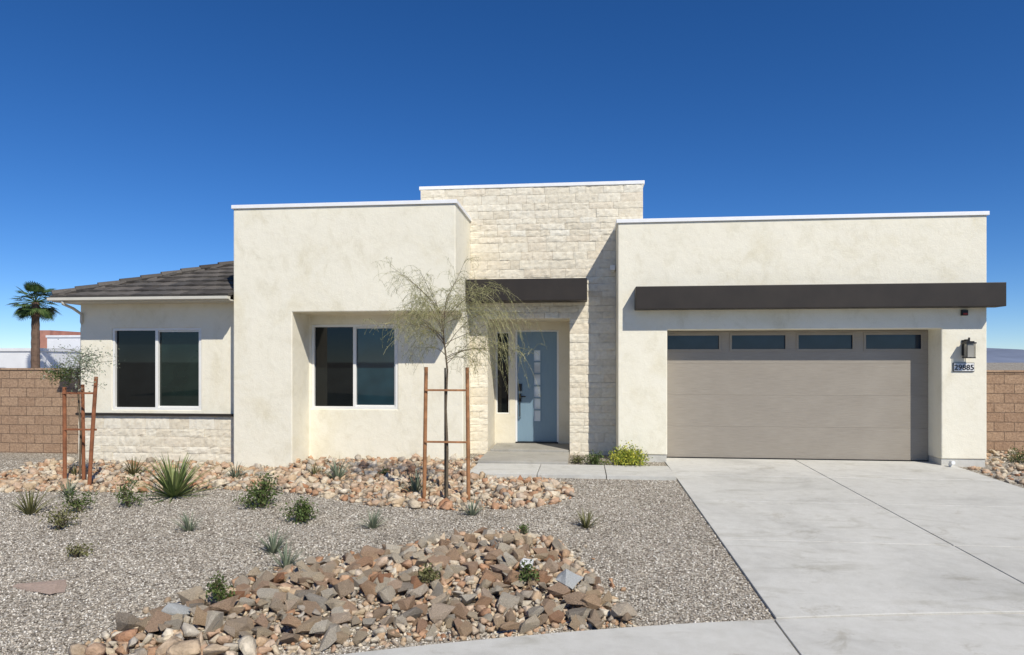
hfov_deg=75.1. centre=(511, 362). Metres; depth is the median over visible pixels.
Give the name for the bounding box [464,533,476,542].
landscape rock
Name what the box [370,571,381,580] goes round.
landscape rock
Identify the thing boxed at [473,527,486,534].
landscape rock
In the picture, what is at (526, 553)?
landscape rock
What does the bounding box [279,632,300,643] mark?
landscape rock
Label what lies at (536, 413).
front door
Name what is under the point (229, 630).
landscape rock
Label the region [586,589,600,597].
landscape rock
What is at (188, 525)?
spiky plant
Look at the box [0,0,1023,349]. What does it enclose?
sky
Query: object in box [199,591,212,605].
landscape rock
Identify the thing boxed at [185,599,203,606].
landscape rock
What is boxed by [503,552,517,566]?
landscape rock
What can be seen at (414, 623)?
landscape rock
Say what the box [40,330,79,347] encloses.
neighbor house
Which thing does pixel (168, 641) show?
rocks
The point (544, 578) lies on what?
landscape rock
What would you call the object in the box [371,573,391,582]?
landscape rock
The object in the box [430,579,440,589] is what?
landscape rock
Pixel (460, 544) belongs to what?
landscape rock
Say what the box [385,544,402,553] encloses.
landscape rock
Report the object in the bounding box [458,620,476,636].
landscape rock
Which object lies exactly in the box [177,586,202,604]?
landscape rock
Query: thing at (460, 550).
landscape rock
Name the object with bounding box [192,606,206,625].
landscape rock
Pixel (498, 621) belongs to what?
landscape rock
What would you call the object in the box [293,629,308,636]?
landscape rock
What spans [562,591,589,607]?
landscape rock
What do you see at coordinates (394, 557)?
landscape rock
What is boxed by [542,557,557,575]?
landscape rock
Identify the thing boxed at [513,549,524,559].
landscape rock
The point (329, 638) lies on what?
landscape rock
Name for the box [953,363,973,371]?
house number sign
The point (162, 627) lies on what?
landscape rock
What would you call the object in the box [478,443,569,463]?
porch floor
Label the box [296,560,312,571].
landscape rock
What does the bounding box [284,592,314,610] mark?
landscape rock
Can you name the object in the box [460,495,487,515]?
spiky plant
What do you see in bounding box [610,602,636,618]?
landscape rock
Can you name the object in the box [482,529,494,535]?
landscape rock
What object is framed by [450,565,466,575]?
landscape rock
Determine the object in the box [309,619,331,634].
landscape rock
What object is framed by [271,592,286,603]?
landscape rock
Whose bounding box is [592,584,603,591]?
landscape rock
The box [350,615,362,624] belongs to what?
landscape rock
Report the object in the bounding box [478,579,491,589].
landscape rock
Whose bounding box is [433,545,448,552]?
landscape rock
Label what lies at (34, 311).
palm tree
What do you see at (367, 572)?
landscape rock
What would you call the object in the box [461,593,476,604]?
landscape rock
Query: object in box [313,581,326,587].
landscape rock
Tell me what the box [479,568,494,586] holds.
landscape rock
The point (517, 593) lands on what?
landscape rock
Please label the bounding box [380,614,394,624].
landscape rock
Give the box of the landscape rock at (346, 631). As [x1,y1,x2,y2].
[341,627,350,635]
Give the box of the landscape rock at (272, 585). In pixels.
[269,581,282,591]
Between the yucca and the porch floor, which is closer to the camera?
the yucca
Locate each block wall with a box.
[0,368,80,453]
[986,370,1023,451]
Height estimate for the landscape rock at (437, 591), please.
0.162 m
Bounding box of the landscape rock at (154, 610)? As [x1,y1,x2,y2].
[149,605,165,614]
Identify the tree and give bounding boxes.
[7,281,62,367]
[31,339,124,479]
[362,256,546,497]
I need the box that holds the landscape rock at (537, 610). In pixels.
[528,606,543,617]
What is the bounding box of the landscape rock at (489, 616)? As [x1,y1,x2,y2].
[478,613,493,621]
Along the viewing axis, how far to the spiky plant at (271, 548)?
7.16 m
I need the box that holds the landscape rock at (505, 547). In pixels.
[498,542,512,553]
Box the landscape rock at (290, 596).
[286,592,300,601]
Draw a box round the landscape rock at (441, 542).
[437,539,450,546]
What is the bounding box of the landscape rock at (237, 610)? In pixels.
[228,607,244,614]
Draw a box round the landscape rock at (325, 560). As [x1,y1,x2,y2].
[318,554,335,564]
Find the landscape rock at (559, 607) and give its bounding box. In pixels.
[552,603,565,611]
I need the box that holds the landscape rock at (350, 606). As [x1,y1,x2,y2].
[341,597,357,613]
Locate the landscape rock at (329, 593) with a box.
[320,588,337,599]
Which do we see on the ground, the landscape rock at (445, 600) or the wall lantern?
the landscape rock at (445, 600)
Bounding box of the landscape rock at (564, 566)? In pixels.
[560,563,577,572]
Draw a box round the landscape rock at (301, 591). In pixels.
[294,590,315,594]
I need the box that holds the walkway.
[470,463,675,480]
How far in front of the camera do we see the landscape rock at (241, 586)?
5.79 m
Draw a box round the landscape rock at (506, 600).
[496,592,519,612]
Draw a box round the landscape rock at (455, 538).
[450,534,463,542]
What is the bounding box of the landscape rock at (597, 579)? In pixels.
[591,576,600,585]
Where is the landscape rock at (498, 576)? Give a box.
[489,571,502,581]
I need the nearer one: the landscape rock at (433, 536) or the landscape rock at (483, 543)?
the landscape rock at (483, 543)
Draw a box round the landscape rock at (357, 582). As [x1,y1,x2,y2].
[352,577,367,589]
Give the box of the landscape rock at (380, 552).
[375,550,384,555]
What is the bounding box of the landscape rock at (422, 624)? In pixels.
[416,618,427,632]
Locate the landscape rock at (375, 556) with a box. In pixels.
[370,553,379,560]
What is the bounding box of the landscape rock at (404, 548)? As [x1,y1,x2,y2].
[400,546,408,552]
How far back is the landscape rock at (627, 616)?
5.24 m
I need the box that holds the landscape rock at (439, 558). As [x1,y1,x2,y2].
[427,554,450,569]
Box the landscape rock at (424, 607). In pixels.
[412,604,427,615]
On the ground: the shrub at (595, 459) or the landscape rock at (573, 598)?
the shrub at (595, 459)
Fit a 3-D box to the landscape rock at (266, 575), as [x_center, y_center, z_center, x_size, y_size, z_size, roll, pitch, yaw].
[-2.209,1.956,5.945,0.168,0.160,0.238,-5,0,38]
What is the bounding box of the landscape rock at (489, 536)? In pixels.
[484,534,499,540]
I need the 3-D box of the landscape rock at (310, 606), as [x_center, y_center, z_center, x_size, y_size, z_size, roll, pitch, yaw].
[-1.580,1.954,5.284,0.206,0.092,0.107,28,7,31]
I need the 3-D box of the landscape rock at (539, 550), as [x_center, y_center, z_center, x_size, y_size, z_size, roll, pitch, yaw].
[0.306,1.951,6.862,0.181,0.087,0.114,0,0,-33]
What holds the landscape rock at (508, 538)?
on the rocks at (168, 641)
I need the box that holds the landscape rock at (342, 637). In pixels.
[335,631,347,643]
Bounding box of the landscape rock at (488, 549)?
[484,546,493,551]
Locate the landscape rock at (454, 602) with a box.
[449,599,460,614]
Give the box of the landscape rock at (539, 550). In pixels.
[532,547,547,553]
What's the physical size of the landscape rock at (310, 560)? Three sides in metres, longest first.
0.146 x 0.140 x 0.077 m
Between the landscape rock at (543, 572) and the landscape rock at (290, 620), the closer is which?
the landscape rock at (290, 620)
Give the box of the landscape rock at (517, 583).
[511,579,525,586]
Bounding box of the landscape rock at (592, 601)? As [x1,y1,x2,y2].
[574,593,600,609]
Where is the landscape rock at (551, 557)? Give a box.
[544,555,554,561]
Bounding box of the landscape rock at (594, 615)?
[589,609,600,620]
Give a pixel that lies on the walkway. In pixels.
(624, 472)
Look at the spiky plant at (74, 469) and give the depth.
11.71 m
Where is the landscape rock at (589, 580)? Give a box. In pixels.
[583,575,594,584]
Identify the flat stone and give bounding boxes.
[13,579,66,593]
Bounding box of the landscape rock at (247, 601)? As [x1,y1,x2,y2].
[238,597,255,605]
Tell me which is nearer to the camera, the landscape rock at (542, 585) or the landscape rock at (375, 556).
the landscape rock at (542, 585)
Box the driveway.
[665,458,1023,618]
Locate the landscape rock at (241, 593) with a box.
[226,591,244,598]
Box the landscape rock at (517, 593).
[515,591,523,605]
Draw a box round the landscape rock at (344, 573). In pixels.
[338,572,350,577]
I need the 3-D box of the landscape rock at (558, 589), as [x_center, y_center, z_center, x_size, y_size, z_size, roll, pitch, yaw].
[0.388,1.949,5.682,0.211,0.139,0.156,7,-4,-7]
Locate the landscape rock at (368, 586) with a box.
[360,580,376,595]
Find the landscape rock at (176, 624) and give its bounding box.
[164,618,183,629]
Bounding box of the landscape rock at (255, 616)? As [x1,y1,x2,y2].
[252,613,259,619]
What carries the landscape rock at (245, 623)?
on the ground
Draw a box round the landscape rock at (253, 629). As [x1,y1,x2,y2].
[251,622,271,634]
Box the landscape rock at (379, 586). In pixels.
[375,582,387,598]
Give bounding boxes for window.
[113,328,200,409]
[312,324,397,408]
[496,332,509,413]
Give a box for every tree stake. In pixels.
[62,387,66,478]
[81,384,85,479]
[87,377,97,484]
[422,367,427,498]
[465,367,469,499]
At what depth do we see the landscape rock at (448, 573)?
6.05 m
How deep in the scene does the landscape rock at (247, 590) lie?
5.59 m
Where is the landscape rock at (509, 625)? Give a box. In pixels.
[500,621,519,630]
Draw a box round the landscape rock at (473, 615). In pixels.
[467,611,477,619]
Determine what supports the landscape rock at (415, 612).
on the ground
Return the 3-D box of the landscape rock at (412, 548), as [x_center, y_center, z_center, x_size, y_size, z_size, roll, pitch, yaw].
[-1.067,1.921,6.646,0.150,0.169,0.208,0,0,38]
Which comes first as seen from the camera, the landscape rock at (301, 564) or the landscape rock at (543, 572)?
the landscape rock at (543, 572)
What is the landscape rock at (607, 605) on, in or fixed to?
on the rocks at (168, 641)
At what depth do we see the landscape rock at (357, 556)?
6.52 m
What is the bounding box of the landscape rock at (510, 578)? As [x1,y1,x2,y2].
[503,570,518,586]
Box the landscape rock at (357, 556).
[353,553,360,558]
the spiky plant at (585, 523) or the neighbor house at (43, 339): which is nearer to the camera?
the spiky plant at (585, 523)
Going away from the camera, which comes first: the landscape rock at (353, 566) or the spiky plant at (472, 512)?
the landscape rock at (353, 566)
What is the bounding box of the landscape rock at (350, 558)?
[346,553,355,563]
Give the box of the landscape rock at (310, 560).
[305,556,318,564]
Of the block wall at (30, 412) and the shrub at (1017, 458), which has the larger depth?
the block wall at (30, 412)
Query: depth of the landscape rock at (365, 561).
6.28 m
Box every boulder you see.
[161,603,189,615]
[520,558,533,568]
[555,569,583,588]
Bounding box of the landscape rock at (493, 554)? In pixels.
[484,549,503,561]
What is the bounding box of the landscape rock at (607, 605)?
[601,601,612,608]
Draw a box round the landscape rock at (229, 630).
[223,624,234,638]
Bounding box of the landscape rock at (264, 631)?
[256,627,274,638]
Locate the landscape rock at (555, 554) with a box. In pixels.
[549,551,558,559]
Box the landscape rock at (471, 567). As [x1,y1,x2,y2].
[462,561,477,575]
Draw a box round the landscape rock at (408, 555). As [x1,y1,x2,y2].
[403,551,412,559]
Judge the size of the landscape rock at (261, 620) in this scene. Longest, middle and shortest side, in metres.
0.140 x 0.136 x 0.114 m
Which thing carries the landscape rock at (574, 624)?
on the ground
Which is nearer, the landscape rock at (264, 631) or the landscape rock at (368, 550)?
the landscape rock at (264, 631)
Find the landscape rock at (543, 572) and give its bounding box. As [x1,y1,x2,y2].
[535,570,547,583]
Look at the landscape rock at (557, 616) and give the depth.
5.26 m
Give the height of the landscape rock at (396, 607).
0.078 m
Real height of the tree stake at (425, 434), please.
2.041 m
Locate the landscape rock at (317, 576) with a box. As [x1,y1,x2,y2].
[297,571,324,583]
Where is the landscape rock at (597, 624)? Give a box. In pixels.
[585,617,604,628]
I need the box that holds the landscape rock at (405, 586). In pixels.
[398,582,413,591]
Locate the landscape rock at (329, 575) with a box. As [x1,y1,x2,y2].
[322,572,334,581]
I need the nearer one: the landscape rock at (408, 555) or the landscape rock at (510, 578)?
the landscape rock at (510, 578)
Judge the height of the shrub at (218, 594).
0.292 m
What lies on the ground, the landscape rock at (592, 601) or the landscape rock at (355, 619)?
the landscape rock at (592, 601)
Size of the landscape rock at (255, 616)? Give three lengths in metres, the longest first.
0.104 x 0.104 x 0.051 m
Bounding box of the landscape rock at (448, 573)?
[443,563,453,578]
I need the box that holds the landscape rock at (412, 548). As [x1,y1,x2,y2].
[398,545,416,558]
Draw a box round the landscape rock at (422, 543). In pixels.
[418,538,428,548]
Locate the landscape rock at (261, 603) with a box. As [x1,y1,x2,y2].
[255,598,268,608]
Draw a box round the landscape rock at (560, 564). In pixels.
[557,561,562,571]
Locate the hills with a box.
[986,348,1023,362]
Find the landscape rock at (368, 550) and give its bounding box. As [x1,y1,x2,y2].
[359,545,382,556]
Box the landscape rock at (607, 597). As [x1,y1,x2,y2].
[601,590,611,604]
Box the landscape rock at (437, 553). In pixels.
[434,551,445,556]
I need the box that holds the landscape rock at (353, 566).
[345,562,360,570]
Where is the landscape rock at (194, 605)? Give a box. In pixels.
[189,603,203,607]
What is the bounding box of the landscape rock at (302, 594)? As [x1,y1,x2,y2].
[295,592,311,597]
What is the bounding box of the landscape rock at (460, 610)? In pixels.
[451,603,468,619]
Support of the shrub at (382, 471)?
on the rocks at (168, 641)
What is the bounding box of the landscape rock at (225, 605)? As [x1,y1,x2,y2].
[209,595,239,611]
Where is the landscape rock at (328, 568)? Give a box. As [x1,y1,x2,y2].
[320,564,334,572]
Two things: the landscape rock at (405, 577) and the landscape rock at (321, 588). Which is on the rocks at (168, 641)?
the landscape rock at (321, 588)
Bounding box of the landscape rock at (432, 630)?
[425,623,438,637]
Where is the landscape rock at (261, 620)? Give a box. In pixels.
[253,613,267,627]
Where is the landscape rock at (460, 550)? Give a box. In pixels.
[457,546,463,555]
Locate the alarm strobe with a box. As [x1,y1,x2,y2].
[961,310,967,315]
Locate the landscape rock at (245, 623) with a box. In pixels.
[226,616,253,637]
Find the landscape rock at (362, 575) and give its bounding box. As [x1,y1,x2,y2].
[356,573,368,579]
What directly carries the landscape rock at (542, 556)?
on the ground
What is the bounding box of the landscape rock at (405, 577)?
[399,572,410,581]
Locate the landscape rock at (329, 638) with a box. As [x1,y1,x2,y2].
[318,624,340,651]
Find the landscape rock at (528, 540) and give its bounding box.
[521,535,532,545]
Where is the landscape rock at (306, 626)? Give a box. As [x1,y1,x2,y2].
[296,616,321,632]
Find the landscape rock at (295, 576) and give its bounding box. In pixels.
[290,570,309,587]
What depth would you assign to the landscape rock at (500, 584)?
5.72 m
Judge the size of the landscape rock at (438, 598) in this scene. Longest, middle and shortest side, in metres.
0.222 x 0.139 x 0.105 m
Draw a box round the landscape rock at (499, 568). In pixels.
[489,564,510,576]
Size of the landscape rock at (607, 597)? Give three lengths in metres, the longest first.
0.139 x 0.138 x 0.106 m
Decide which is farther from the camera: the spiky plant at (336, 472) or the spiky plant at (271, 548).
the spiky plant at (336, 472)
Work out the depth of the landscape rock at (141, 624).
5.05 m
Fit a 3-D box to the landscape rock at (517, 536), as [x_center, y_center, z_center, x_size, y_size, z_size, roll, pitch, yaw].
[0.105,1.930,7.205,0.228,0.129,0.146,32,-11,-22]
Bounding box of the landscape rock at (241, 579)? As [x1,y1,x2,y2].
[234,575,250,587]
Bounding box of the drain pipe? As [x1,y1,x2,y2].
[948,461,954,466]
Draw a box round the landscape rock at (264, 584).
[257,581,279,587]
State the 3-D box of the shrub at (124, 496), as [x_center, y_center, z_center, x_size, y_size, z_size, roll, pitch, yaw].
[-5.379,1.823,9.367,0.453,0.462,0.626,0,0,-32]
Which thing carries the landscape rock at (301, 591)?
on the rocks at (168, 641)
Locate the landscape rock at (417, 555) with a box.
[412,551,424,559]
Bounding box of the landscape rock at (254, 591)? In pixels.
[250,588,259,596]
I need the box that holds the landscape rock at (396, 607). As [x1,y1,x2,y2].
[392,603,399,609]
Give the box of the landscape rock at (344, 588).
[332,579,353,597]
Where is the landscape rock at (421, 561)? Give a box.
[415,554,433,566]
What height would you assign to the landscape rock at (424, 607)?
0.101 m
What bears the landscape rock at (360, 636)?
on the ground
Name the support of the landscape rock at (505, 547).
on the ground
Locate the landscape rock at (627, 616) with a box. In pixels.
[620,612,632,620]
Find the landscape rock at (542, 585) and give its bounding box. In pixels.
[538,582,546,589]
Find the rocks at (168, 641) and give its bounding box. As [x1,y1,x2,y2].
[0,449,1023,654]
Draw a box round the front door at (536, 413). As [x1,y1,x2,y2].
[515,330,558,443]
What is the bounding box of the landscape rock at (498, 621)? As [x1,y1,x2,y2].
[493,616,504,629]
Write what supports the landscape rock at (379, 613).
on the rocks at (168, 641)
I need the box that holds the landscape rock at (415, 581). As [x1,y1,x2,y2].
[410,575,422,588]
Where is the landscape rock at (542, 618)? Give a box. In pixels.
[538,614,547,625]
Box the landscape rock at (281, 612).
[275,608,285,620]
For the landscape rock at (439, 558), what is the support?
on the ground
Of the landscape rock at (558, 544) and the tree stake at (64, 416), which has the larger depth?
the tree stake at (64, 416)
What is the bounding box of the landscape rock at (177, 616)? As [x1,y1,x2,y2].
[171,613,182,620]
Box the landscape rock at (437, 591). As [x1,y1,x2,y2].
[431,582,442,596]
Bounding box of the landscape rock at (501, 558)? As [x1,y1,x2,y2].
[496,555,506,563]
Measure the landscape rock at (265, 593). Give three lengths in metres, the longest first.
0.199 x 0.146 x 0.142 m
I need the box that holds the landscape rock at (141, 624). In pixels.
[133,614,153,631]
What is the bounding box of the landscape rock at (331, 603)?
[326,598,345,608]
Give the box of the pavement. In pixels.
[340,614,1023,654]
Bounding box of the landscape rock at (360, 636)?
[352,630,368,645]
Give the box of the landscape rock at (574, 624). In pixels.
[569,614,579,630]
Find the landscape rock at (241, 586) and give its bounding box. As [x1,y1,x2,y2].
[236,583,249,590]
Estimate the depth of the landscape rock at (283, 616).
5.10 m
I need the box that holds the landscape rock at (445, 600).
[438,594,449,603]
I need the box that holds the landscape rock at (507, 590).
[499,588,509,595]
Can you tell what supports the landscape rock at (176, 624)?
on the ground
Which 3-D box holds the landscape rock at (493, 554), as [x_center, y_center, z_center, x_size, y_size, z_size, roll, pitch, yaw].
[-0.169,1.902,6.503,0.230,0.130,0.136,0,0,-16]
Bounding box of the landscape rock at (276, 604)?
[269,597,286,612]
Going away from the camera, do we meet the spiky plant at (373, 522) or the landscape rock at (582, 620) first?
the landscape rock at (582, 620)
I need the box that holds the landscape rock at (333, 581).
[327,578,341,585]
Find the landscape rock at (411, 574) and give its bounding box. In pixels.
[408,571,418,576]
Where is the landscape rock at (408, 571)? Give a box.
[398,568,412,575]
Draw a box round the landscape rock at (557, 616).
[549,610,564,622]
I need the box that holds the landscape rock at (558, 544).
[552,536,565,552]
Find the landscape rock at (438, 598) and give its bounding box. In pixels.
[430,591,446,603]
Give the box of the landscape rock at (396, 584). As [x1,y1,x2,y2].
[387,579,401,593]
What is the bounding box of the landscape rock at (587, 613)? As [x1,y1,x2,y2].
[581,608,591,619]
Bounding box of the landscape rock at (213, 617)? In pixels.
[204,610,223,633]
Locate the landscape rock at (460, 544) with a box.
[454,542,468,550]
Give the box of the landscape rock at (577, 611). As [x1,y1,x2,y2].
[565,607,586,619]
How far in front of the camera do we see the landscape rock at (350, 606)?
5.31 m
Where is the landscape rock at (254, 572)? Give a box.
[247,566,260,577]
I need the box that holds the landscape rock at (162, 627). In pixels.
[158,624,172,630]
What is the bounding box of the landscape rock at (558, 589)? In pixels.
[546,582,570,598]
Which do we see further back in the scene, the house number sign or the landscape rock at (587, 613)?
the house number sign
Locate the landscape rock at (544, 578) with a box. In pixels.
[537,574,551,583]
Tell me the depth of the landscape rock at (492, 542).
6.78 m
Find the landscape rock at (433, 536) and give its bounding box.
[427,532,440,544]
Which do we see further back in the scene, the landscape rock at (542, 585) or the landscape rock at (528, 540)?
the landscape rock at (528, 540)
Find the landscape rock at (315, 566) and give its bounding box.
[309,561,319,571]
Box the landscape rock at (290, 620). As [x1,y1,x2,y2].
[280,613,300,627]
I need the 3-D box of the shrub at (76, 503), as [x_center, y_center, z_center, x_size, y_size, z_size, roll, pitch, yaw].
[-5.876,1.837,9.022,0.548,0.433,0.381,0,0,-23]
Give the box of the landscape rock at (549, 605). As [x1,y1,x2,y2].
[541,598,555,615]
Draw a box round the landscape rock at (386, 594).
[378,585,395,602]
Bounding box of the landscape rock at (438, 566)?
[432,563,441,576]
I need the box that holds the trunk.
[444,368,445,497]
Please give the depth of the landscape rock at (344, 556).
6.76 m
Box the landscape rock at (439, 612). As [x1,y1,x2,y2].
[429,603,455,622]
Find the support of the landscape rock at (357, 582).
on the ground
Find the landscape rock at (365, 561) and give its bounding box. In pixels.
[356,556,372,566]
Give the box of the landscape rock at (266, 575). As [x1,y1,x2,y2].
[251,570,274,588]
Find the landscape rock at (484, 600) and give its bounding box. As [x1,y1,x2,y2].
[474,596,492,607]
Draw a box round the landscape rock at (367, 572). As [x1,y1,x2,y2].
[363,568,371,577]
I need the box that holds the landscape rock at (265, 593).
[257,588,278,600]
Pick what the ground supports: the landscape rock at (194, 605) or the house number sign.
the landscape rock at (194, 605)
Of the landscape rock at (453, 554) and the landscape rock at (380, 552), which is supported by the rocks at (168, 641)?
the landscape rock at (453, 554)
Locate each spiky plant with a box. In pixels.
[11,486,59,514]
[49,479,86,495]
[59,463,93,475]
[123,456,150,475]
[172,511,204,531]
[222,461,249,478]
[249,525,296,553]
[264,543,309,568]
[305,461,328,473]
[317,456,355,479]
[356,507,389,528]
[396,471,436,491]
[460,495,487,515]
[571,508,603,527]
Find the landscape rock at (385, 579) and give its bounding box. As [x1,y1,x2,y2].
[373,577,390,584]
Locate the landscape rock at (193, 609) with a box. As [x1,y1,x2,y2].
[189,605,208,616]
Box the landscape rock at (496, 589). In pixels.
[489,585,503,593]
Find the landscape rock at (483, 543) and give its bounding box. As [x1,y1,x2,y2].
[478,540,489,545]
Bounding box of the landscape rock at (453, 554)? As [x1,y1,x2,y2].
[446,548,460,560]
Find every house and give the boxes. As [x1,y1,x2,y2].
[0,348,79,367]
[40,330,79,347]
[46,335,79,348]
[47,180,1005,467]
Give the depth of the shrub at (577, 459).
12.43 m
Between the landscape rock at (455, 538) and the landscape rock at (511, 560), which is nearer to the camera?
the landscape rock at (511, 560)
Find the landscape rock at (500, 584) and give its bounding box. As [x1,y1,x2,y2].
[491,582,510,595]
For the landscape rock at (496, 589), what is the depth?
5.66 m
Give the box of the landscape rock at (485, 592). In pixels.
[481,587,494,603]
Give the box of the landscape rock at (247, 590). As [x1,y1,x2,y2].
[239,587,250,596]
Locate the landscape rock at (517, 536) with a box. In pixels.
[513,533,523,543]
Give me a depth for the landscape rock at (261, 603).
5.29 m
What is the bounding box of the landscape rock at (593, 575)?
[583,572,596,584]
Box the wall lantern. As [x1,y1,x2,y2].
[961,337,976,357]
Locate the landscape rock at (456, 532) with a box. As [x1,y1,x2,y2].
[453,528,461,535]
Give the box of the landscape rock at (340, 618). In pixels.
[330,612,350,623]
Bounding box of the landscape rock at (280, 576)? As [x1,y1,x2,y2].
[272,572,284,582]
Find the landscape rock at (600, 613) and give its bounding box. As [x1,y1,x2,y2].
[596,610,603,617]
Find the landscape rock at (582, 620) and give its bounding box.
[571,615,585,625]
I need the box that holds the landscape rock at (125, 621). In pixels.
[115,612,140,630]
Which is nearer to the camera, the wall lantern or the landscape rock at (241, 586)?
the landscape rock at (241, 586)
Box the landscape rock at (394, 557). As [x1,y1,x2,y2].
[388,552,403,563]
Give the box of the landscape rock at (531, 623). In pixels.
[518,614,539,634]
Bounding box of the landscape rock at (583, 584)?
[577,581,592,590]
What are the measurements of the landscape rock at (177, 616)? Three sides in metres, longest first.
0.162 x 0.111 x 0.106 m
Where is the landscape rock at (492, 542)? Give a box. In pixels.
[489,539,499,548]
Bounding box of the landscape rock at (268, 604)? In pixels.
[263,598,270,609]
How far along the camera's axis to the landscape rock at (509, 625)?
5.07 m
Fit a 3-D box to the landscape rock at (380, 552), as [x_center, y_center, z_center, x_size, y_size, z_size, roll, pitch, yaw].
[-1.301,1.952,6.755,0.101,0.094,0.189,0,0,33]
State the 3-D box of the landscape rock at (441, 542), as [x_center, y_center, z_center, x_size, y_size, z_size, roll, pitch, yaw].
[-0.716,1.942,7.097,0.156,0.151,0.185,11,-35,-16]
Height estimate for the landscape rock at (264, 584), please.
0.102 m
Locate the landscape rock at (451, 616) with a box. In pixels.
[444,614,454,621]
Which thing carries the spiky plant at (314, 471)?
on the ground
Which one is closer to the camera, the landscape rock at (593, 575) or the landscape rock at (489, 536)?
the landscape rock at (593, 575)
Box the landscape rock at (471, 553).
[462,549,476,559]
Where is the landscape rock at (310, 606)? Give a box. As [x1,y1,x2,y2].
[303,600,321,616]
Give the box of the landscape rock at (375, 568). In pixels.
[372,565,380,571]
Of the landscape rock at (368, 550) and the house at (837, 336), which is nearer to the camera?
the landscape rock at (368, 550)
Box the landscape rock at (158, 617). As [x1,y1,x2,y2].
[145,610,171,631]
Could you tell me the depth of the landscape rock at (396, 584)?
5.66 m
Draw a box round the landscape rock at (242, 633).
[239,631,252,636]
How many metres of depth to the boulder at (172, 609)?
5.24 m
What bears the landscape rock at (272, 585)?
on the ground
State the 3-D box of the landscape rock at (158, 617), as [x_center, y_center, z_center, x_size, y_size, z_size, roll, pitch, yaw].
[-2.651,1.961,5.024,0.175,0.140,0.222,5,-1,-6]
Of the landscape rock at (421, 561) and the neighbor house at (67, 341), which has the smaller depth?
the landscape rock at (421, 561)
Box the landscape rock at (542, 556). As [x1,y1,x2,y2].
[534,553,548,560]
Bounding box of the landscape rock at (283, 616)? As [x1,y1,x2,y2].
[280,613,292,620]
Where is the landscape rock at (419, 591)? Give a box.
[409,583,428,597]
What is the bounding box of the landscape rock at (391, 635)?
[387,628,401,637]
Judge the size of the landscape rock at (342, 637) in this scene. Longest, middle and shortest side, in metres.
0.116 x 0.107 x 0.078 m
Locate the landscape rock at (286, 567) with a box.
[283,564,292,570]
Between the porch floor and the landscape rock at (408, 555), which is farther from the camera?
the porch floor
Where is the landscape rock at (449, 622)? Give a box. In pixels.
[445,617,454,628]
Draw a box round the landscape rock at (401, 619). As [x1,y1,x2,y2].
[393,615,407,627]
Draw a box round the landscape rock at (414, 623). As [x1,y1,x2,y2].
[412,617,419,626]
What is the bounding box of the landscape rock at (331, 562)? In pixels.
[326,561,336,566]
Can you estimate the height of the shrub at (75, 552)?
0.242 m
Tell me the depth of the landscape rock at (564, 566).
6.36 m
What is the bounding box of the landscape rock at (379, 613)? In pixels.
[373,606,389,618]
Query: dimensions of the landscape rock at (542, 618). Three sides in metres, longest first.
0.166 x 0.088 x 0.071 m
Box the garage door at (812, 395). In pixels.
[667,330,927,460]
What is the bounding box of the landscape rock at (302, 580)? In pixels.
[298,577,313,586]
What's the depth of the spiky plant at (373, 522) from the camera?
8.07 m
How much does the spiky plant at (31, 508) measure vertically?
0.448 m
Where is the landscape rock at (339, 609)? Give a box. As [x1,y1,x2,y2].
[331,606,344,612]
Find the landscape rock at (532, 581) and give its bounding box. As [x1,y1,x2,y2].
[525,573,536,585]
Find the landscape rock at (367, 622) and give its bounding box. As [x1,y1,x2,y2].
[363,618,375,626]
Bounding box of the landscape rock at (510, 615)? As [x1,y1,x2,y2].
[505,607,515,621]
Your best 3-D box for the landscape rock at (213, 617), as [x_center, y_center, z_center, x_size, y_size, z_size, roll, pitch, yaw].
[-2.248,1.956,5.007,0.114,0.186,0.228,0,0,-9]
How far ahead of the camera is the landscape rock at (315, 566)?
6.30 m
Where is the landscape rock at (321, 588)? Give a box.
[316,585,326,595]
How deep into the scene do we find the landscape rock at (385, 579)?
5.82 m
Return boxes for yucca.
[130,451,222,504]
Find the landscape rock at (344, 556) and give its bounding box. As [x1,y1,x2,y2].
[342,552,352,560]
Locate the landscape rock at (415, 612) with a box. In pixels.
[399,607,422,618]
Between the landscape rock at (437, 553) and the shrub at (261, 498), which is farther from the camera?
the shrub at (261, 498)
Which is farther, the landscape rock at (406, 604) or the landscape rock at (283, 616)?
the landscape rock at (406, 604)
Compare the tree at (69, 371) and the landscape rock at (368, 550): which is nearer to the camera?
the landscape rock at (368, 550)
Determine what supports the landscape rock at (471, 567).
on the rocks at (168, 641)
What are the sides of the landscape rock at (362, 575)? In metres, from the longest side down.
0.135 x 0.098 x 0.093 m
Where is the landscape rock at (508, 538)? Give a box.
[502,533,514,543]
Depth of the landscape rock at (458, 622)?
5.12 m
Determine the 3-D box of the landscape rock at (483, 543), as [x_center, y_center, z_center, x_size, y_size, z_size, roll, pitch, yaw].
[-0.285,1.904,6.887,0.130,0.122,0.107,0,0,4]
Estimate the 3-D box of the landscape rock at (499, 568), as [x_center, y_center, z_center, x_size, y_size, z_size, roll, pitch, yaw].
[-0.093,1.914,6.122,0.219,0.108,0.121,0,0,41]
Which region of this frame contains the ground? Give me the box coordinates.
[0,363,1023,654]
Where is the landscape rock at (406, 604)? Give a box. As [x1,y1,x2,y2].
[395,595,414,610]
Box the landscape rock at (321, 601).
[305,593,328,610]
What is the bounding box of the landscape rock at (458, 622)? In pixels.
[453,617,462,630]
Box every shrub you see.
[38,502,89,530]
[56,484,97,511]
[63,539,98,557]
[111,474,147,506]
[206,571,236,601]
[232,465,282,509]
[279,496,320,523]
[377,467,390,474]
[414,562,442,582]
[515,555,539,584]
[516,521,528,534]
[570,452,585,464]
[579,450,610,464]
[602,440,652,466]
[1004,446,1023,463]
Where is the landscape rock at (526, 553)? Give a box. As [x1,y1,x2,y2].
[510,545,529,556]

